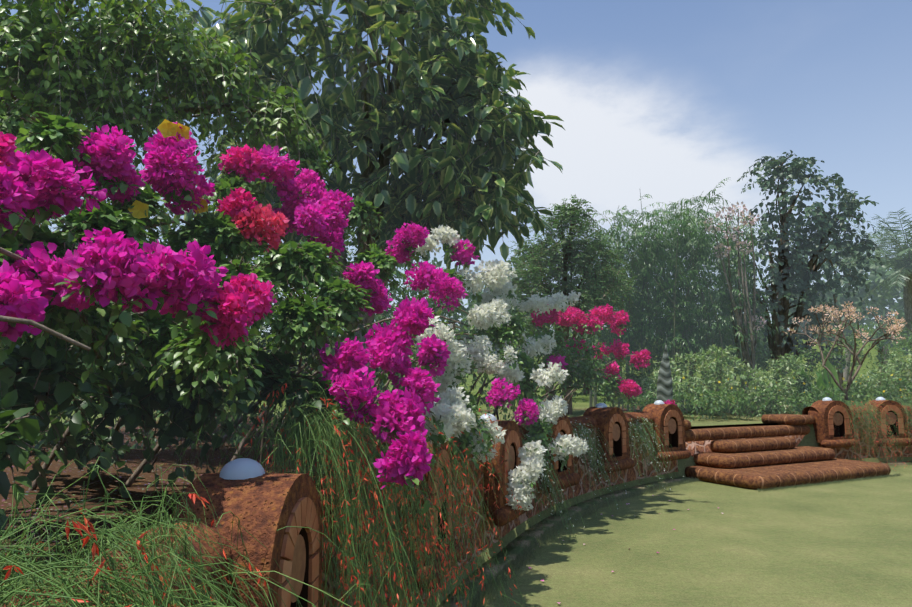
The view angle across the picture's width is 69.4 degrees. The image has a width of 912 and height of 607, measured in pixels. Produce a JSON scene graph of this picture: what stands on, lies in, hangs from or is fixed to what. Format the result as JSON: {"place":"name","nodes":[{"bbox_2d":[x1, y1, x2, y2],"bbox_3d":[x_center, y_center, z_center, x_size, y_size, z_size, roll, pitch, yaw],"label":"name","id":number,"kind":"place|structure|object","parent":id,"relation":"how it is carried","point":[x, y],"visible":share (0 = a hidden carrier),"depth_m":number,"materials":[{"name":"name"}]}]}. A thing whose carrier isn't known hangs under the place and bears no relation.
{"place":"outdoors","nodes":[
{"label":"outdoors","id":0,"kind":"place"},
{"bbox_2d":[0,329,911,606],"bbox_3d":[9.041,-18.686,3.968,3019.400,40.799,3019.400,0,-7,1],"label":"terrain","id":1,"kind":"structure","parent":0,"point":[848,543],"depth_m":5.23,"materials":[{"name":"green plant"}]},
{"bbox_2d":[0,481,97,559],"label":"dry twig tangle","id":2,"kind":"object","parent":1,"relation":"on","point":[39,524],"visible":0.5,"depth_m":2.09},
{"bbox_2d":[0,0,215,430],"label":"leaves","id":3,"kind":"object","parent":1,"relation":"on","point":[136,148],"depth_m":9.25,"materials":[{"name":"green plant"}]},
{"bbox_2d":[0,0,337,208],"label":"tree","id":4,"kind":"object","parent":1,"relation":"on","point":[12,122],"depth_m":4.23,"materials":[{"name":"green plant"}]},
{"bbox_2d":[0,456,386,606],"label":"russelia","id":5,"kind":"object","parent":1,"relation":"on","point":[14,576],"depth_m":1.30,"materials":[{"name":"green plant"}]},
{"bbox_2d":[170,458,321,606],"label":"terracotta light housing","id":6,"kind":"object","parent":1,"relation":"on","point":[257,500],"visible":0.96,"depth_m":2.04,"materials":[{"name":"ceramic"}]},
{"bbox_2d":[0,149,552,533],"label":"leaves","id":7,"kind":"object","parent":1,"relation":"on","point":[28,429],"depth_m":2.87,"materials":[{"name":"plant"}]},
{"bbox_2d":[0,108,641,513],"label":"bougainvillea","id":8,"kind":"object","parent":1,"relation":"on","point":[118,219],"depth_m":3.06,"materials":[{"name":"plant"}]},
{"bbox_2d":[8,119,207,218],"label":"yellow flowers","id":9,"kind":"object","parent":8,"relation":"on","point":[166,128],"visible":0.81,"depth_m":3.16,"materials":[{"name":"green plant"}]},
{"bbox_2d":[231,203,289,251],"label":"bougainvillea flowers","id":10,"kind":"object","parent":8,"relation":"attached to","point":[272,239],"visible":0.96,"depth_m":3.32,"materials":[{"name":"plant"}]},
{"bbox_2d":[0,121,568,488],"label":"bougainvillea flowers","id":11,"kind":"object","parent":8,"relation":"attached to","point":[128,264],"visible":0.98,"depth_m":2.75,"materials":[{"name":"purple plant"}]},
{"bbox_2d":[0,131,588,510],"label":"bougainvillea flowers","id":12,"kind":"object","parent":8,"relation":"attached to","point":[486,316],"depth_m":5.03,"materials":[{"name":"white plant"}]},
{"bbox_2d":[0,218,637,490],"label":"branches","id":13,"kind":"object","parent":8,"relation":"attached to","point":[134,476],"visible":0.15,"depth_m":3.83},
{"bbox_2d":[29,156,624,461],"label":"flowers","id":14,"kind":"object","parent":8,"relation":"attached to","point":[274,231],"visible":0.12,"depth_m":3.21,"materials":[{"name":"purple plant"}]},
{"bbox_2d":[216,187,676,405],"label":"bougainvillea flowers","id":15,"kind":"object","parent":8,"relation":"attached to","point":[232,203],"visible":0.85,"depth_m":9.18,"materials":[{"name":"plant"}]},
{"bbox_2d":[147,375,524,606],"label":"russelia cascade","id":16,"kind":"object","parent":1,"relation":"on","point":[331,441],"depth_m":2.75,"materials":[{"name":"green plant"}]},
{"bbox_2d":[1,411,677,606],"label":"wall","id":17,"kind":"structure","parent":1,"relation":"on","point":[629,475],"depth_m":4.42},
{"bbox_2d":[0,493,373,606],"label":"firecracker plant","id":18,"kind":"object","parent":17,"relation":"on","point":[149,560],"depth_m":1.47,"materials":[{"name":"green plant"}]},
{"bbox_2d":[519,417,685,542],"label":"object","id":19,"kind":"object","parent":17,"relation":"on","point":[588,454],"depth_m":7.33,"materials":[{"name":"green plant"}]},
{"bbox_2d":[122,0,564,431],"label":"rubber tree","id":20,"kind":"object","parent":1,"relation":"on","point":[516,127],"depth_m":7.08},
{"bbox_2d":[398,0,552,237],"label":"leaves","id":21,"kind":"object","parent":20,"relation":"attached to","point":[442,4],"visible":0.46,"depth_m":7.16,"materials":[{"name":"green plant"}]},
{"bbox_2d":[414,0,540,224],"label":"rubber tree outer twigs","id":22,"kind":"object","parent":20,"relation":"attached to","point":[483,86],"visible":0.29,"depth_m":7.15,"materials":[{"name":"green plant"}]},
{"bbox_2d":[295,400,526,606],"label":"thin russelia cascade","id":23,"kind":"object","parent":1,"relation":"on","point":[453,468],"depth_m":3.73,"materials":[{"name":"green plant"}]},
{"bbox_2d":[378,436,463,591],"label":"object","id":24,"kind":"object","parent":1,"relation":"on","point":[444,453],"visible":0.31,"depth_m":3.53,"materials":[{"name":"brick"}]},
{"bbox_2d":[479,414,529,526],"bbox_3d":[0.320,1.291,5.261,0.395,0.812,0.740,-3,-7,23],"label":"terracotta light housing","id":25,"kind":"object","parent":1,"relation":"on","point":[512,444],"visible":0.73,"depth_m":4.99,"materials":[{"name":"ceramic"}]},
{"bbox_2d":[538,414,579,492],"bbox_3d":[0.959,1.466,6.731,0.395,0.812,0.740,-4,-8,32],"label":"housing","id":26,"kind":"object","parent":1,"relation":"on","point":[563,426],"visible":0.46,"depth_m":6.63,"materials":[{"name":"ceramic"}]},
{"bbox_2d":[439,477,689,606],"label":"kerb","id":27,"kind":"structure","parent":1,"relation":"on","point":[514,548],"depth_m":5.40,"materials":[{"name":"stone"}]},
{"bbox_2d":[507,195,644,413],"bbox_3d":[2.378,0.081,12.858,3.224,4.422,3.102,0,-7,1],"label":"feathery tree","id":28,"kind":"object","parent":1,"relation":"on","point":[596,268],"depth_m":12.75,"materials":[{"name":"green plant"}]},
{"bbox_2d":[583,403,634,473],"bbox_3d":[1.845,1.623,8.049,0.395,0.812,0.740,-6,-9,42],"label":"lantern","id":29,"kind":"object","parent":1,"relation":"on","point":[612,425],"visible":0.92,"depth_m":7.94,"materials":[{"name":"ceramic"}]},
{"bbox_2d":[529,495,723,603],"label":"fallen petals","id":30,"kind":"object","parent":1,"relation":"on","point":[612,515],"visible":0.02,"depth_m":6.11,"materials":[{"name":"plant"}]},
{"bbox_2d":[352,236,911,400],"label":"trees","id":31,"kind":"object","parent":1,"relation":"on","point":[892,305],"depth_m":35.44,"materials":[{"name":"green plant"}]},
{"bbox_2d":[657,337,672,401],"bbox_3d":[3.471,1.328,10.977,0.261,1.550,0.096,-3,-7,22],"label":"stone stele","id":32,"kind":"object","parent":1,"relation":"on","point":[664,388],"visible":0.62,"depth_m":10.96,"materials":[{"name":"grey stone"}]},
{"bbox_2d":[642,400,690,461],"bbox_3d":[2.906,1.758,9.186,0.740,0.812,0.395,5,-9,-39],"label":"log lantern","id":33,"kind":"object","parent":1,"relation":"on","point":[669,420],"visible":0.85,"depth_m":9.08,"materials":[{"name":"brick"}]},
{"bbox_2d":[589,188,751,413],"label":"bamboo culms","id":34,"kind":"object","parent":1,"relation":"on","point":[641,338],"visible":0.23,"depth_m":15.46,"materials":[{"name":"green plant"}]},
{"bbox_2d":[443,473,900,606],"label":"grass fringe blades","id":35,"kind":"object","parent":1,"relation":"on","point":[532,547],"visible":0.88,"depth_m":5.97,"materials":[{"name":"green plant"}]},
{"bbox_2d":[567,178,785,390],"bbox_3d":[5.212,-0.261,16.058,5.555,5.297,5.037,0,-7,1],"label":"bamboo","id":36,"kind":"object","parent":1,"relation":"on","point":[668,260],"depth_m":15.31,"materials":[{"name":"green plant"}]},
{"bbox_2d":[684,419,690,429],"bbox_3d":[3.146,1.782,9.713,0.440,0.150,0.570,4,-8,-28],"label":"step cheek","id":37,"kind":"object","parent":1,"relation":"on","point":[687,424],"visible":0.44,"depth_m":9.51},
{"bbox_2d":[703,201,766,413],"bbox_3d":[6.276,0.117,14.729,1.434,4.783,0.714,0,-7,1],"label":"trumpet tree","id":38,"kind":"object","parent":1,"relation":"on","point":[745,353],"depth_m":14.76,"materials":[{"name":"plant"}]},
{"bbox_2d":[686,435,804,456],"bbox_3d":[4.413,2.339,10.337,3.500,0.650,0.435,4,-8,-28],"label":"stair riser","id":39,"kind":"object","parent":1,"relation":"on","point":[693,447],"depth_m":9.70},
{"bbox_2d":[685,423,809,441],"bbox_3d":[4.383,2.022,10.378,3.150,0.170,0.600,4,-8,-28],"label":"step landing","id":40,"kind":"object","parent":1,"relation":"on","point":[694,433],"visible":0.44,"depth_m":10.13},
{"bbox_2d":[614,320,911,421],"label":"green shrub leaves","id":41,"kind":"object","parent":1,"relation":"on","point":[804,403],"visible":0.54,"depth_m":12.96,"materials":[{"name":"green plant"}]},
{"bbox_2d":[639,344,911,417],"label":"bushes","id":42,"kind":"object","parent":1,"relation":"on","point":[752,382],"visible":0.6,"depth_m":13.53,"materials":[{"name":"green plant"}]},
{"bbox_2d":[685,458,890,489],"bbox_3d":[4.785,2.463,9.771,3.050,0.170,1.650,4,-8,-28],"label":"step apron","id":43,"kind":"object","parent":1,"relation":"on","point":[780,475],"visible":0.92,"depth_m":9.07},
{"bbox_2d":[693,446,835,468],"bbox_3d":[4.645,2.333,10.110,2.600,0.170,0.950,4,-8,-28],"label":"step","id":44,"kind":"object","parent":43,"relation":"on","point":[796,454],"visible":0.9,"depth_m":9.59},
{"bbox_2d":[710,437,795,452],"bbox_3d":[4.493,2.172,10.203,1.700,0.170,0.680,4,-8,-28],"label":"step","id":45,"kind":"object","parent":44,"relation":"on","point":[747,445],"visible":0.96,"depth_m":9.82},
{"bbox_2d":[761,414,814,424],"bbox_3d":[5.559,1.931,10.971,0.670,0.150,0.570,4,-8,-28],"label":"step cheek","id":46,"kind":"object","parent":1,"relation":"on","point":[789,419],"visible":1,"depth_m":10.78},
{"bbox_2d":[683,374,910,397],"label":"yellow flowers","id":47,"kind":"object","parent":1,"relation":"on","point":[843,378],"visible":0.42,"depth_m":12.56,"materials":[{"name":"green plant"}]},
{"bbox_2d":[719,150,885,407],"bbox_3d":[8.688,-0.545,16.649,3.970,6.597,2.770,0,-7,1],"label":"tall tree","id":48,"kind":"object","parent":1,"relation":"on","point":[799,269],"depth_m":16.47,"materials":[{"name":"green plant"}]},
{"bbox_2d":[779,353,873,413],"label":"heliconia leaves","id":49,"kind":"object","parent":1,"relation":"on","point":[823,380],"visible":0.31,"depth_m":14.06,"materials":[{"name":"green plant"}]},
{"bbox_2d":[808,397,858,447],"bbox_3d":[6.234,1.965,10.922,0.740,0.812,0.395,2,-7,-17],"label":"log lantern","id":50,"kind":"object","parent":1,"relation":"on","point":[827,422],"visible":0.98,"depth_m":10.81,"materials":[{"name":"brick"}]},
{"bbox_2d":[785,301,906,404],"bbox_3d":[7.421,1.109,12.272,1.533,2.292,2.025,1,-7,-6],"label":"frangipani","id":51,"kind":"object","parent":1,"relation":"on","point":[851,378],"depth_m":12.28,"materials":[{"name":"beige plant"}]},
{"bbox_2d":[802,405,911,458],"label":"wall","id":52,"kind":"structure","parent":1,"relation":"on","point":[840,453],"depth_m":11.06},
{"bbox_2d":[821,208,911,357],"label":"date palm","id":53,"kind":"object","parent":1,"relation":"on","point":[895,264],"depth_m":23.53,"materials":[{"name":"green plant"}]},
{"bbox_2d":[818,211,911,307],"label":"date palm rachis","id":54,"kind":"object","parent":53,"relation":"attached to","point":[890,256],"visible":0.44,"depth_m":23.48,"materials":[{"name":"plant"}]},
{"bbox_2d":[832,215,904,369],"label":"tree","id":55,"kind":"object","parent":1,"relation":"on","point":[881,246],"depth_m":59.14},
{"bbox_2d":[851,213,903,251],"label":"coconut palm rachis","id":56,"kind":"object","parent":55,"relation":"attached to","point":[877,244],"visible":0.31,"depth_m":59.46,"materials":[{"name":"green wood"}]},
{"bbox_2d":[834,396,911,468],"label":"russelia","id":57,"kind":"object","parent":1,"relation":"on","point":[864,414],"depth_m":10.81,"materials":[{"name":"green plant"}]},
{"bbox_2d":[864,397,911,446],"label":"log lantern","id":58,"kind":"object","parent":1,"relation":"on","point":[879,402],"visible":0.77,"depth_m":11.05,"materials":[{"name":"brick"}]},
{"bbox_2d":[876,461,911,465],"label":"kerb","id":59,"kind":"structure","parent":1,"relation":"on","point":[902,463],"depth_m":10.96,"materials":[{"name":"concrete"}]},
{"bbox_2d":[0,0,911,334],"label":"sky","id":60,"kind":"structure","parent":0,"point":[667,101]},
{"bbox_2d":[812,236,896,380],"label":"tree","id":61,"kind":"object","parent":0,"point":[846,375],"depth_m":53.97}
]}

